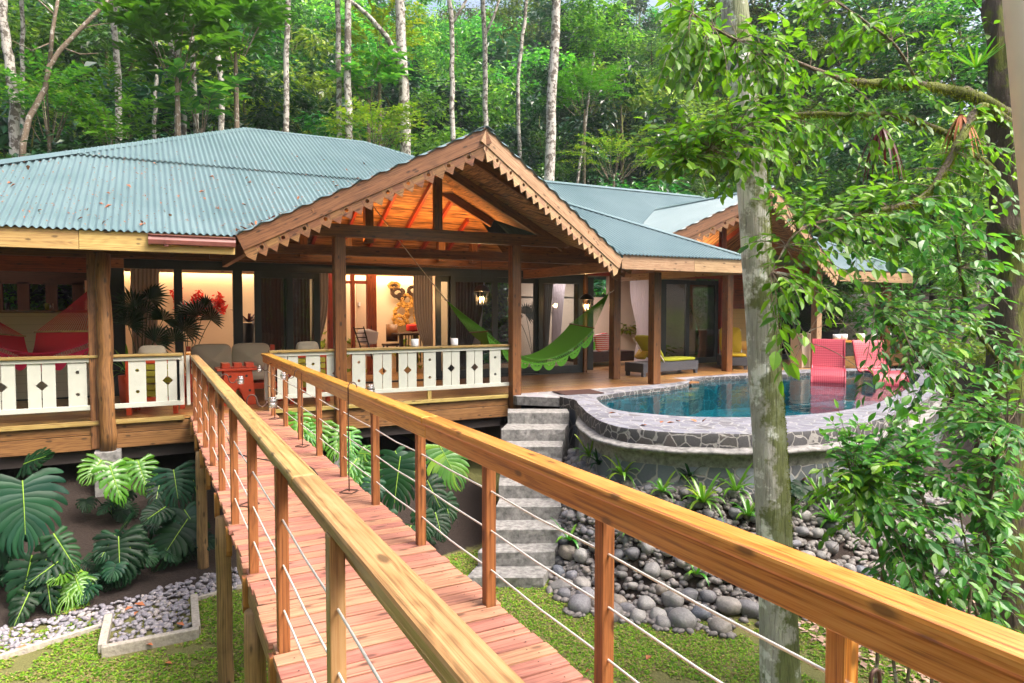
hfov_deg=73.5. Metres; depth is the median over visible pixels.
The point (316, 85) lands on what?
forest tree
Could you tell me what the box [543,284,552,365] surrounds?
curtain
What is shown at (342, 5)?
forest tree
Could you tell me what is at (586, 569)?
boulder
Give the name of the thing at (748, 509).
bromeliad
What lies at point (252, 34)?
forest tree
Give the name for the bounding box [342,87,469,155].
forest tree
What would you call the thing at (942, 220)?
forest tree
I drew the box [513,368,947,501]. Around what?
swimming pool
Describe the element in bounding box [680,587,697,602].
boulder
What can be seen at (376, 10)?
forest tree
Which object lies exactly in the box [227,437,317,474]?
cord
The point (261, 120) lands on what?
forest tree
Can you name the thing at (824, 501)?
boulder
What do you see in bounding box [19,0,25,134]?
slender tree
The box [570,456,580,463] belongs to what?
boulder
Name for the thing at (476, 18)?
forest tree
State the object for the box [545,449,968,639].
cobbles
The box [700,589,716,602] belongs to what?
boulder
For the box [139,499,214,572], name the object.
monstera
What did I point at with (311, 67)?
forest tree
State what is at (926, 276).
forest tree
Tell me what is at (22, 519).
monstera
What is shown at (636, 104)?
forest tree
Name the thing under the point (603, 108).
forest tree
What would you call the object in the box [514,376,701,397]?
pool paving
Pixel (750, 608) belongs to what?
boulder
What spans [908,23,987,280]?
forest tree
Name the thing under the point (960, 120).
air plant
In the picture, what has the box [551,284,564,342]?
curtain
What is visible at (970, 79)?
forest tree
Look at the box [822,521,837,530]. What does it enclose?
boulder
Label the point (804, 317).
sliding door
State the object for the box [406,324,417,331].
red bowl
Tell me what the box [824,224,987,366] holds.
garden tree
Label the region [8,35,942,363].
undergrowth
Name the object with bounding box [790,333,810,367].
planter box
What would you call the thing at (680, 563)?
boulder
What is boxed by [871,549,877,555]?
boulder
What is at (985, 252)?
forest tree
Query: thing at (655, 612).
boulder
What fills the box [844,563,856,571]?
boulder
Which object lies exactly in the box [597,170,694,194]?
forest tree
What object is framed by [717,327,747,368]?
sun lounger
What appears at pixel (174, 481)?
philodendron
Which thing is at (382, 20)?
leafy tree
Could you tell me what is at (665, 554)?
boulder
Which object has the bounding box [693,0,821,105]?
forest tree
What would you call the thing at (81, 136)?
forest tree
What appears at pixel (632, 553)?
boulder
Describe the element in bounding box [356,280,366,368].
inner door
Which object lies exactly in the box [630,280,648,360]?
curtain
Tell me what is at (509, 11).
forest tree
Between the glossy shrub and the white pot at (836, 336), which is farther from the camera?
the white pot at (836, 336)
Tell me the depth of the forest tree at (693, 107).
40.28 m
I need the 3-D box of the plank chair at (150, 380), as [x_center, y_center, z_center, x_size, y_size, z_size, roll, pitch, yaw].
[-5.710,0.587,11.004,0.780,1.080,0.655,-1,3,-16]
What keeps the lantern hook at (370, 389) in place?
on the footbridge
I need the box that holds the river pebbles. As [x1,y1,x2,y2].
[0,567,241,652]
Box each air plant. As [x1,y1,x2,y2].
[854,125,905,184]
[940,114,984,160]
[944,36,1004,68]
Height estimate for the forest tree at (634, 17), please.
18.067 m
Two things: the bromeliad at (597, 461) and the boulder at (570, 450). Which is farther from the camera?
the boulder at (570, 450)
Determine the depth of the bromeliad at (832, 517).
8.70 m
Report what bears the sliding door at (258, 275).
in the lodge
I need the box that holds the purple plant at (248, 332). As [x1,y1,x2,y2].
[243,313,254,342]
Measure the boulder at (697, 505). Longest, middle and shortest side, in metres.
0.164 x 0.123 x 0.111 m
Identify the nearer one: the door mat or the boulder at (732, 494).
the boulder at (732, 494)
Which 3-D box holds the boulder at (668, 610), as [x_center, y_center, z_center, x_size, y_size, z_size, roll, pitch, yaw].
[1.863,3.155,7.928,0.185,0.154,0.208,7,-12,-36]
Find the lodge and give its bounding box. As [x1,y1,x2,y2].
[0,125,914,496]
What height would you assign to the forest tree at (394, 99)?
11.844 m
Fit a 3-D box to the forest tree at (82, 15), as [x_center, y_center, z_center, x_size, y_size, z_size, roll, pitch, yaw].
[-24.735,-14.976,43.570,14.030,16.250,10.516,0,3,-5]
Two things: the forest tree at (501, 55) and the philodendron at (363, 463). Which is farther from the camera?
the forest tree at (501, 55)
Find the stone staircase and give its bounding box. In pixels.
[467,409,568,587]
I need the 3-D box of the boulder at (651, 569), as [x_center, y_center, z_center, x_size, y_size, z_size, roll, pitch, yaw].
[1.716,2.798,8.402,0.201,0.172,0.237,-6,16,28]
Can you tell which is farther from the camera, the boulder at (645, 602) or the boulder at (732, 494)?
the boulder at (732, 494)
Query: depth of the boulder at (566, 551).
9.09 m
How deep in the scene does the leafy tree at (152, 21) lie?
18.71 m
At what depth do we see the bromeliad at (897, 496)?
9.52 m
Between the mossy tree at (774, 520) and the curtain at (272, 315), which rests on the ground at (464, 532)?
the mossy tree at (774, 520)
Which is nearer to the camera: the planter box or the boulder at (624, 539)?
the boulder at (624, 539)
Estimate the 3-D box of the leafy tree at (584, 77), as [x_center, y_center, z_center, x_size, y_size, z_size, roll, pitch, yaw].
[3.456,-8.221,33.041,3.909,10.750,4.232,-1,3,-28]
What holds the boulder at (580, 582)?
on the ground at (464, 532)
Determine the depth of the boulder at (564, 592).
8.44 m
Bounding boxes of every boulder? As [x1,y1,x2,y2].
[549,578,572,590]
[553,565,565,575]
[555,556,562,563]
[557,532,568,544]
[557,588,570,597]
[558,544,575,560]
[561,510,567,518]
[565,510,575,520]
[565,570,577,579]
[567,448,575,453]
[567,454,574,459]
[568,594,590,614]
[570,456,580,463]
[574,548,587,563]
[574,577,591,589]
[576,511,585,520]
[576,586,594,598]
[577,461,585,466]
[580,525,587,534]
[582,566,590,574]
[586,529,594,536]
[588,542,594,552]
[590,595,594,607]
[614,548,624,562]
[614,594,626,603]
[614,602,622,622]
[616,571,627,578]
[619,602,634,612]
[621,536,627,543]
[622,480,635,487]
[625,547,639,559]
[627,582,637,589]
[630,608,645,622]
[637,595,655,610]
[641,543,654,553]
[643,484,652,490]
[643,562,659,578]
[650,607,666,618]
[655,584,666,595]
[655,615,670,627]
[660,569,671,578]
[661,551,671,556]
[661,590,683,607]
[662,485,674,494]
[665,607,673,615]
[668,607,696,629]
[673,501,686,507]
[675,558,690,567]
[679,487,689,497]
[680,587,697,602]
[691,566,707,577]
[691,604,711,620]
[693,502,702,508]
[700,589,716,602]
[701,509,713,517]
[705,493,715,501]
[709,616,731,635]
[712,486,722,493]
[716,596,741,614]
[718,498,725,503]
[725,519,732,524]
[728,490,737,498]
[728,507,743,519]
[739,599,758,618]
[749,513,755,522]
[793,540,801,548]
[795,526,809,536]
[799,509,810,521]
[801,550,815,556]
[811,528,823,537]
[813,503,818,510]
[815,517,824,525]
[815,550,826,558]
[816,497,829,504]
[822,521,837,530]
[825,541,838,553]
[837,528,849,539]
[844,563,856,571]
[853,540,860,548]
[856,565,869,575]
[860,539,866,545]
[866,562,878,572]
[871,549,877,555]
[936,567,955,577]
[952,521,961,528]
[953,536,963,545]
[963,537,972,545]
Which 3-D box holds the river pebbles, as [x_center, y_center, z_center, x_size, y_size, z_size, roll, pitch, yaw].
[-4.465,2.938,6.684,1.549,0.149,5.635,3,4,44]
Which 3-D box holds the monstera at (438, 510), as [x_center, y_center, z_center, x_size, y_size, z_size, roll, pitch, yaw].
[-1.280,2.479,9.152,0.675,1.290,1.320,2,3,40]
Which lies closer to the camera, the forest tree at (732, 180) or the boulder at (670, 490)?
the boulder at (670, 490)
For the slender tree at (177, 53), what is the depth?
20.78 m
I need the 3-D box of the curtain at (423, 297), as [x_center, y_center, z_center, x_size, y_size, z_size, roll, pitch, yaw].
[-2.073,-0.358,16.019,0.480,2.400,0.070,-1,3,-28]
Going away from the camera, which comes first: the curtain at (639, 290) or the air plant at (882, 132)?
the air plant at (882, 132)
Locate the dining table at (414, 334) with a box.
[392,332,420,365]
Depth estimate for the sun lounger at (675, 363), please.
17.16 m
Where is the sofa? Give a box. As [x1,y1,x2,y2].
[186,343,276,401]
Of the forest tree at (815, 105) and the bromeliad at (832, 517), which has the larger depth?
the forest tree at (815, 105)
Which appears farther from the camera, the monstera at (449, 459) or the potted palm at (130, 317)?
the potted palm at (130, 317)
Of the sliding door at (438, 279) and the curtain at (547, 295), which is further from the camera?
the curtain at (547, 295)
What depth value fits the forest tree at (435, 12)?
105.34 m
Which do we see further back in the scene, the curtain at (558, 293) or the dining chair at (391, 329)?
the curtain at (558, 293)
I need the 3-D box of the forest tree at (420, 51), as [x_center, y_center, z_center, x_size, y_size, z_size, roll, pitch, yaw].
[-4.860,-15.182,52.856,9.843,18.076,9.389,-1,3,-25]
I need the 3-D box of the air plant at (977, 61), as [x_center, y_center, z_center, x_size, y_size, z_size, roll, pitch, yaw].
[4.276,-2.614,6.316,0.487,0.221,0.476,-1,3,-28]
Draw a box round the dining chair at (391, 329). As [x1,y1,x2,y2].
[382,324,398,371]
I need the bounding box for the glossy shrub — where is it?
[819,160,1023,682]
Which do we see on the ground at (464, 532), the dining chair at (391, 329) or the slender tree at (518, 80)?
the slender tree at (518, 80)
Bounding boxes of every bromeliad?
[550,517,580,548]
[574,434,592,460]
[585,448,601,469]
[602,454,639,487]
[646,471,676,500]
[678,463,705,484]
[682,472,725,521]
[683,564,708,584]
[718,463,753,505]
[730,492,755,519]
[791,496,804,518]
[801,476,837,510]
[811,491,852,536]
[820,465,868,514]
[846,483,899,537]
[883,472,898,497]
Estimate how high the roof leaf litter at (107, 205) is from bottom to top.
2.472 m
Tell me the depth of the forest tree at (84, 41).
30.41 m
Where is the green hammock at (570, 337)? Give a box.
[373,207,613,370]
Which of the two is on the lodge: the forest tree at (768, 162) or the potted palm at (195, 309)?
the potted palm at (195, 309)
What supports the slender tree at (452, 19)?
on the ground at (464, 532)
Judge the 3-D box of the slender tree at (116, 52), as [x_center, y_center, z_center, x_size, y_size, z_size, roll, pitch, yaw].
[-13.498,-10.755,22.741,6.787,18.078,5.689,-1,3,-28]
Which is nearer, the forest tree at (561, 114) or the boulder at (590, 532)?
the boulder at (590, 532)
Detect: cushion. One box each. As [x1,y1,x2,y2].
[593,333,608,350]
[635,348,647,359]
[742,341,746,350]
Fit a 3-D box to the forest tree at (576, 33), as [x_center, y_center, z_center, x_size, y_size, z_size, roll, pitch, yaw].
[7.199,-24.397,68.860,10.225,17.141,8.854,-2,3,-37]
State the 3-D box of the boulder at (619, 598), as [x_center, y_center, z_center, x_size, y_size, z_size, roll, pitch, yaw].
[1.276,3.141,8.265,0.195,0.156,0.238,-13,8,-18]
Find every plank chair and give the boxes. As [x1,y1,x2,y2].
[124,345,185,414]
[275,341,329,403]
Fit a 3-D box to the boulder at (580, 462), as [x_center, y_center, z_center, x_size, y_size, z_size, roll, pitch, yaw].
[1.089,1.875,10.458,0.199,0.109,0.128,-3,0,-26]
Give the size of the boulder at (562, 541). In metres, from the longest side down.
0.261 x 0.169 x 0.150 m
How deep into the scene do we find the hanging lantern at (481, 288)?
14.93 m
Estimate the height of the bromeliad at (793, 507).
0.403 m
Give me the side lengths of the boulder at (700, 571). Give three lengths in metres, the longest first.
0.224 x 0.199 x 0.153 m
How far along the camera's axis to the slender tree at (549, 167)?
27.93 m
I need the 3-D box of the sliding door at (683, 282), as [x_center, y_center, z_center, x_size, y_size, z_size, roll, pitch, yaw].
[4.769,-0.559,19.995,1.004,2.470,0.060,-1,3,-28]
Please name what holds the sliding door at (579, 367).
in the lodge
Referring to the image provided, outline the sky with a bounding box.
[363,0,986,137]
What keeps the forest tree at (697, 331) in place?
on the ground at (464, 532)
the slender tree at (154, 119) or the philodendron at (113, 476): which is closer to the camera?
the philodendron at (113, 476)
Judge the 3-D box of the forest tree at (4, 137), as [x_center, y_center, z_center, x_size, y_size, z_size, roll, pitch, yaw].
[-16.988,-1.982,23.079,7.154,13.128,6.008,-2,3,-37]
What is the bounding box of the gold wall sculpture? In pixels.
[387,281,415,325]
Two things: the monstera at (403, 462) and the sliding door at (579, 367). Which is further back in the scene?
the sliding door at (579, 367)
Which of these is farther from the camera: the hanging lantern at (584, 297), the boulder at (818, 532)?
the hanging lantern at (584, 297)
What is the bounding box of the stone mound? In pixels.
[839,294,879,355]
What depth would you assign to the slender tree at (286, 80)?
24.61 m
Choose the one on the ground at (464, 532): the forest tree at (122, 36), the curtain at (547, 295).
the forest tree at (122, 36)
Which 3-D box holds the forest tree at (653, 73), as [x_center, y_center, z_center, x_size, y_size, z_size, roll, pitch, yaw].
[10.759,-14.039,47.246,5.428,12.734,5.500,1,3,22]
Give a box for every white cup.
[411,339,418,346]
[451,338,457,345]
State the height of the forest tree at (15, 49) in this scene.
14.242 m
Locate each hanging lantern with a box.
[473,261,489,305]
[579,294,593,312]
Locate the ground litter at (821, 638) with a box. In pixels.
[798,600,975,682]
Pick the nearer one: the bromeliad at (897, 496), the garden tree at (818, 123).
the bromeliad at (897, 496)
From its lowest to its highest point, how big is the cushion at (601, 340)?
0.522 m
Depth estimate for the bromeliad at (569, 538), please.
9.20 m
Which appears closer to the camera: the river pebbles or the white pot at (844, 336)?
the river pebbles
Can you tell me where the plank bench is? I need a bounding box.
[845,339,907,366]
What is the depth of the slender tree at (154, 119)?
21.87 m
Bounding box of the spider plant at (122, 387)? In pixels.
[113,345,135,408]
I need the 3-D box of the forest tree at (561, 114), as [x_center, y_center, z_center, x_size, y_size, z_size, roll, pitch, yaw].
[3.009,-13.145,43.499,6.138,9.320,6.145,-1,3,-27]
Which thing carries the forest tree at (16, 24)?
on the ground at (464, 532)
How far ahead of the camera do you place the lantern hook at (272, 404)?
5.77 m
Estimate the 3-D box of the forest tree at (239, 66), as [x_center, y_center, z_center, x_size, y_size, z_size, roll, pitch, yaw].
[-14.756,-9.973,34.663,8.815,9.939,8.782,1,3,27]
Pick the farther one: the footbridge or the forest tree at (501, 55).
the forest tree at (501, 55)
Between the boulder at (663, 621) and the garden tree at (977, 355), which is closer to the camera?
the boulder at (663, 621)
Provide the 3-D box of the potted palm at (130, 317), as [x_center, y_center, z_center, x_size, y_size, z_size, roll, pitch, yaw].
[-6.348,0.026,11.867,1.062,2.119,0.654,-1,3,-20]
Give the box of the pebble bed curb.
[0,584,241,659]
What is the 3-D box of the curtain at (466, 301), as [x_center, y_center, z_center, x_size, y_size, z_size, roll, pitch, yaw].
[-1.048,-0.373,16.669,0.780,2.370,0.070,-1,3,-28]
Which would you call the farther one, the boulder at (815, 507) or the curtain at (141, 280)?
the curtain at (141, 280)
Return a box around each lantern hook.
[217,374,243,456]
[239,394,277,506]
[257,363,279,419]
[280,369,309,446]
[339,382,374,493]
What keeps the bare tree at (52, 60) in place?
on the ground at (464, 532)
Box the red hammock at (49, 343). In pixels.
[0,292,88,371]
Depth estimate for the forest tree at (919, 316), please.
29.20 m
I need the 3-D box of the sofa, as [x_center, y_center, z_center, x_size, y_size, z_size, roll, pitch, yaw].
[-5.205,0.544,12.835,1.580,0.995,0.900,-1,3,-28]
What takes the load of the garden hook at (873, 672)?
on the ground at (464, 532)
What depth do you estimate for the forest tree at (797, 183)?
33.13 m
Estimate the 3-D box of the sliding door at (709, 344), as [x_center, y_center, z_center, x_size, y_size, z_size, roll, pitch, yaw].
[5.678,-0.585,20.551,1.287,2.470,0.060,-1,3,-28]
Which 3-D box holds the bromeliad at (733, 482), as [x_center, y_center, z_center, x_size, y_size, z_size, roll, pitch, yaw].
[2.877,1.837,8.692,0.584,0.569,0.517,0,3,10]
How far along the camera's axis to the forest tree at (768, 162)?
41.46 m
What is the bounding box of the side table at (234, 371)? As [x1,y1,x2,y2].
[214,361,258,405]
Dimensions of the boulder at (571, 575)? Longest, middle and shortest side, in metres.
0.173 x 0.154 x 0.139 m
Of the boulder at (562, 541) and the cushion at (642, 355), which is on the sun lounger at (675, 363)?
the cushion at (642, 355)
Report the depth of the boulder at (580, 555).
8.92 m
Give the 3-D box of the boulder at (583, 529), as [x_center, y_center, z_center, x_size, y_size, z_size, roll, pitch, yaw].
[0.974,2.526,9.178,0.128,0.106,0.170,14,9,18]
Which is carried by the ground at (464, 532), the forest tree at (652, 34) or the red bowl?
the forest tree at (652, 34)
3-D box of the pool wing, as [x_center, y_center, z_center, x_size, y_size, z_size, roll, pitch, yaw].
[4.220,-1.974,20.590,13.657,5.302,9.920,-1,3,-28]
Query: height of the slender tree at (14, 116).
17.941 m
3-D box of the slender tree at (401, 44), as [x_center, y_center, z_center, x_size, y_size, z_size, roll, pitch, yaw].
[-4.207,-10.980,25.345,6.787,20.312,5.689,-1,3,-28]
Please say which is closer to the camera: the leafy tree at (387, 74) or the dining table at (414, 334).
the dining table at (414, 334)
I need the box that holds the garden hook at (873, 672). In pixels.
[868,668,881,682]
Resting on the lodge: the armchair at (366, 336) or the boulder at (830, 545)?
the armchair at (366, 336)
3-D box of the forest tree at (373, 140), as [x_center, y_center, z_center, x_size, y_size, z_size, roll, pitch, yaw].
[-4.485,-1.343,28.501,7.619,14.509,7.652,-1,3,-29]
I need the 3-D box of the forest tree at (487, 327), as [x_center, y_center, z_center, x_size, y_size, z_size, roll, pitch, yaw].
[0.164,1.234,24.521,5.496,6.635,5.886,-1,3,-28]
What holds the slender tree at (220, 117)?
on the ground at (464, 532)
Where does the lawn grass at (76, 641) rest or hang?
on the ground at (464, 532)
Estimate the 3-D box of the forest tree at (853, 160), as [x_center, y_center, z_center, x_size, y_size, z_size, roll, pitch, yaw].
[14.395,-3.940,26.315,6.988,9.869,7.142,-1,3,-11]
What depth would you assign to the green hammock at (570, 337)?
15.06 m
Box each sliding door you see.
[254,271,293,380]
[283,272,320,362]
[435,276,449,377]
[450,276,496,376]
[497,277,537,374]
[538,278,582,372]
[664,280,689,356]
[684,280,718,362]
[777,282,796,358]
[796,284,810,333]
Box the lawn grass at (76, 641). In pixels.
[0,550,936,682]
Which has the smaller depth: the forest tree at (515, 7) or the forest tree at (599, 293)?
the forest tree at (599, 293)
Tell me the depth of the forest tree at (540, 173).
32.47 m
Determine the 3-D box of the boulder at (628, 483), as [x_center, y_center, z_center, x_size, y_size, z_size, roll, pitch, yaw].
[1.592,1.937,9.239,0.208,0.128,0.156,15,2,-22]
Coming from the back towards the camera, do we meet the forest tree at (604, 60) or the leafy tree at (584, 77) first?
the forest tree at (604, 60)
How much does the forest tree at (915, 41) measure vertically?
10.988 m
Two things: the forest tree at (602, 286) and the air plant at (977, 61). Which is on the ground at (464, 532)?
the forest tree at (602, 286)
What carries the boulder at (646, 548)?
on the ground at (464, 532)
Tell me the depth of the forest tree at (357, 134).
30.30 m
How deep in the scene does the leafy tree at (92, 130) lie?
18.36 m
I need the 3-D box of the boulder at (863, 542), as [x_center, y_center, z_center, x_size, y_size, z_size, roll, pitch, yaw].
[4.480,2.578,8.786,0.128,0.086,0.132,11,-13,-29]
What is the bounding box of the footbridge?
[190,353,1023,682]
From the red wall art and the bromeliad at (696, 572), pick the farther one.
the red wall art
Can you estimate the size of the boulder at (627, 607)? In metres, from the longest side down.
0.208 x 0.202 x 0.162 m
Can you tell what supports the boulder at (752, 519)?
on the ground at (464, 532)
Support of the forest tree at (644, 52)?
on the ground at (464, 532)
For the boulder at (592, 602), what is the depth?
8.23 m
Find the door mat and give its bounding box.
[552,389,603,394]
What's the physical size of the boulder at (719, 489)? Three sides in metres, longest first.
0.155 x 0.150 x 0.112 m
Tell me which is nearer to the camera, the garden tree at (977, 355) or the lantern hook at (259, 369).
the lantern hook at (259, 369)
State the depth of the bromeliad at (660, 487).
8.82 m
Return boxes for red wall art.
[169,287,227,318]
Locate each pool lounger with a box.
[810,339,845,386]
[851,340,908,389]
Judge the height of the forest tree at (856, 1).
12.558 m
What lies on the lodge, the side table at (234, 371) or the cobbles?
the side table at (234, 371)
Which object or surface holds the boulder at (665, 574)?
on the ground at (464, 532)
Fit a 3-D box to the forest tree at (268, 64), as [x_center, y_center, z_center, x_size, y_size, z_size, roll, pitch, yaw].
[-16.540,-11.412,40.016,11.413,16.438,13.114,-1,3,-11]
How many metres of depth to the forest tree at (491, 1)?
90.18 m
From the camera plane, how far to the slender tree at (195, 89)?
21.83 m
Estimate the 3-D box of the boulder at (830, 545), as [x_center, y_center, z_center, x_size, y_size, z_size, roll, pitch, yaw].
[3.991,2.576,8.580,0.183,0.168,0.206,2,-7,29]
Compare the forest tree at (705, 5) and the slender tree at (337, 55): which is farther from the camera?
the forest tree at (705, 5)
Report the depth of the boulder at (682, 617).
7.62 m
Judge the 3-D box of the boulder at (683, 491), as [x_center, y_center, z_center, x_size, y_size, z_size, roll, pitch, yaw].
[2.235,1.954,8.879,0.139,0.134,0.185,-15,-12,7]
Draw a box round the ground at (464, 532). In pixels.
[0,50,987,682]
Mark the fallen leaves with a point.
(182, 623)
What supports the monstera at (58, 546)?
on the ground at (464, 532)
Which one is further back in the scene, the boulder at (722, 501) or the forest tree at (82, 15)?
the forest tree at (82, 15)
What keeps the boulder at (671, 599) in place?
on the ground at (464, 532)
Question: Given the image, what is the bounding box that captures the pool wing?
[495,180,912,367]
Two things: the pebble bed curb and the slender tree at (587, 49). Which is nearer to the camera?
the pebble bed curb
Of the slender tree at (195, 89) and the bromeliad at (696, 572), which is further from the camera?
the slender tree at (195, 89)
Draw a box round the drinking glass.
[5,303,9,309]
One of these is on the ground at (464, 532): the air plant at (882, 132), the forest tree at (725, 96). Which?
the forest tree at (725, 96)
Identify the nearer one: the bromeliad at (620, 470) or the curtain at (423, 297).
the bromeliad at (620, 470)
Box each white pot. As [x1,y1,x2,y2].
[833,334,840,338]
[840,334,847,339]
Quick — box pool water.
[606,374,918,415]
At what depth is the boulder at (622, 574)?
8.46 m
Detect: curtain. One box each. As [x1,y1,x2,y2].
[130,269,158,370]
[261,278,283,377]
[292,279,309,349]
[311,273,327,340]
[413,275,432,376]
[456,282,482,369]
[472,282,484,368]
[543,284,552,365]
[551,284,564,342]
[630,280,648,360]
[691,285,702,357]
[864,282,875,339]
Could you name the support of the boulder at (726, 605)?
on the ground at (464, 532)
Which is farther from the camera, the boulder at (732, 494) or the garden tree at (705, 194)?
the garden tree at (705, 194)
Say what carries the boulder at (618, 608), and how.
on the ground at (464, 532)
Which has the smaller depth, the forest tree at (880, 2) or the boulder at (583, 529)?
the boulder at (583, 529)
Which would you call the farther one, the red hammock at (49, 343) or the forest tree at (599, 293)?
the forest tree at (599, 293)
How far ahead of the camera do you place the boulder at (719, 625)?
7.53 m
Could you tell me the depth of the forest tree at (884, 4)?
38.84 m
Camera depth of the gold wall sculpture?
18.91 m
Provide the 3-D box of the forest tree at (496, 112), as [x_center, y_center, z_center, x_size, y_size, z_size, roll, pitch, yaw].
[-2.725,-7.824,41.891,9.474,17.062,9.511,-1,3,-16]
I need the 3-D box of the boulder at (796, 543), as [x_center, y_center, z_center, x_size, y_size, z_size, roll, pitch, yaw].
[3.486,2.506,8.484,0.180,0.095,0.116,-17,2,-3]
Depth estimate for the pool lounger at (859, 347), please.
16.43 m
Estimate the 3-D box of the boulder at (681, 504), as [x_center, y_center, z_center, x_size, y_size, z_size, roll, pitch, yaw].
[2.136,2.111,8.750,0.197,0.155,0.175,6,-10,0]
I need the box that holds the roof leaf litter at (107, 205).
[0,151,369,231]
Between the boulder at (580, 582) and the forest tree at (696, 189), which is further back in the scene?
the forest tree at (696, 189)
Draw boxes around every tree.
[0,0,20,306]
[0,0,66,61]
[0,0,88,152]
[0,0,94,102]
[0,44,107,151]
[0,56,122,155]
[0,79,62,156]
[0,120,135,309]
[3,284,58,309]
[3,284,84,309]
[8,0,209,140]
[11,0,109,156]
[18,0,201,75]
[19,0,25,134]
[25,0,126,67]
[28,0,206,138]
[31,101,151,153]
[34,55,215,153]
[62,61,165,146]
[85,0,158,138]
[93,0,248,135]
[109,0,122,143]
[120,0,314,130]
[122,14,273,91]
[127,34,303,129]
[138,58,252,133]
[164,13,186,134]
[171,0,295,128]
[173,35,180,135]
[187,48,335,132]
[189,14,198,133]
[215,48,224,130]
[236,0,364,122]
[240,0,314,78]
[248,21,399,147]
[248,35,385,133]
[282,0,415,71]
[283,0,290,131]
[283,0,341,51]
[289,111,364,138]
[301,0,372,73]
[307,123,399,150]
[309,1,430,102]
[314,97,428,147]
[317,46,482,155]
[323,43,413,142]
[324,99,436,144]
[326,0,425,60]
[326,75,422,128]
[330,0,428,144]
[335,0,341,137]
[336,134,413,152]
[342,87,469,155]
[344,0,352,139]
[351,0,410,154]
[359,0,408,50]
[384,0,413,46]
[388,6,449,101]
[392,0,467,91]
[406,17,512,132]
[411,1,461,77]
[411,51,562,154]
[413,72,543,154]
[420,15,493,82]
[422,0,485,65]
[424,116,544,169]
[429,6,548,89]
[433,23,562,129]
[447,0,466,140]
[463,0,521,55]
[476,40,601,176]
[480,0,499,126]
[480,282,507,352]
[482,283,507,322]
[482,289,507,341]
[483,283,602,339]
[485,0,566,102]
[489,0,563,48]
[494,52,625,185]
[498,3,550,87]
[501,126,575,182]
[504,57,604,140]
[515,0,647,140]
[516,0,527,158]
[536,57,634,183]
[542,0,655,182]
[544,0,560,180]
[546,26,639,114]
[548,14,631,68]
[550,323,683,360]
[556,56,690,183]
[556,127,674,186]
[558,52,703,189]
[574,34,658,142]
[594,280,605,294]
[594,280,680,357]
[596,0,668,78]
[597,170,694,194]
[602,22,657,121]
[610,8,693,135]
[615,84,730,193]
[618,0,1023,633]
[629,10,651,67]
[630,41,707,190]
[641,6,668,67]
[645,27,677,70]
[646,169,719,196]
[647,0,709,72]
[650,0,777,173]
[651,67,811,176]
[659,3,672,160]
[668,130,804,224]
[674,107,832,196]
[682,0,823,110]
[682,279,717,354]
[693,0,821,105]
[706,166,801,206]
[708,174,818,279]
[720,0,801,682]
[731,39,892,172]
[752,0,874,181]
[763,0,889,89]
[766,65,921,297]
[766,90,857,181]
[768,158,842,236]
[770,137,843,230]
[782,52,943,174]
[783,0,931,214]
[793,103,987,323]
[800,134,985,311]
[805,0,972,126]
[806,217,950,319]
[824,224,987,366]
[835,2,973,145]
[847,47,987,309]
[850,0,970,157]
[864,219,972,299]
[878,0,987,197]
[881,137,988,330]
[905,0,986,69]
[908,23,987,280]
[917,102,987,213]
[926,316,985,386]
[946,193,987,257]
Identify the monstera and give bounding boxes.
[0,447,68,610]
[0,525,81,627]
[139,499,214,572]
[360,446,427,514]
[390,473,459,542]
[426,443,469,545]
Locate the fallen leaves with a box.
[16,412,704,671]
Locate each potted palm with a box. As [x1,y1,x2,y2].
[111,283,178,353]
[158,294,224,397]
[521,302,552,366]
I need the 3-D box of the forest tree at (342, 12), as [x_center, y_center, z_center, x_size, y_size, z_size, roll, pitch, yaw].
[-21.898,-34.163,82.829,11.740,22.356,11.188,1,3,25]
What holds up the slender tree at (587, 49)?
on the ground at (464, 532)
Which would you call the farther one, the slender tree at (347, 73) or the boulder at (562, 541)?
the slender tree at (347, 73)
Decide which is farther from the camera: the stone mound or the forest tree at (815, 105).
the forest tree at (815, 105)
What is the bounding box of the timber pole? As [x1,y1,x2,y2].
[1002,0,1023,235]
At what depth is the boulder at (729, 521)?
8.53 m
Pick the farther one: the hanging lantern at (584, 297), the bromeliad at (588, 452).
the hanging lantern at (584, 297)
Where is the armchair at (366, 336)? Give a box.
[353,326,378,358]
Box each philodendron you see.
[46,561,128,613]
[75,453,158,522]
[75,512,159,589]
[101,459,195,547]
[288,410,362,463]
[338,445,382,488]
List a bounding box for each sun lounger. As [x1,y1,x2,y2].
[625,335,697,376]
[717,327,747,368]
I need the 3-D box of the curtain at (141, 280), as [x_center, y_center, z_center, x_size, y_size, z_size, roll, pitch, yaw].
[-7.107,-0.232,13.327,0.500,2.400,0.070,-1,3,-28]
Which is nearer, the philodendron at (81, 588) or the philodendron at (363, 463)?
the philodendron at (81, 588)
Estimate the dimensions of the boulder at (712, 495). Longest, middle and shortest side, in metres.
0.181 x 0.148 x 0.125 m
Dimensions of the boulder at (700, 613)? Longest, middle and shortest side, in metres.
0.234 x 0.208 x 0.167 m
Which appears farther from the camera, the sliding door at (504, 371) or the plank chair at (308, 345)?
the sliding door at (504, 371)
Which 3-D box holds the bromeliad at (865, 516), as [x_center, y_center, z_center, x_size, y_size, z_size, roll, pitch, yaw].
[4.721,2.171,9.011,0.833,1.003,0.873,2,3,34]

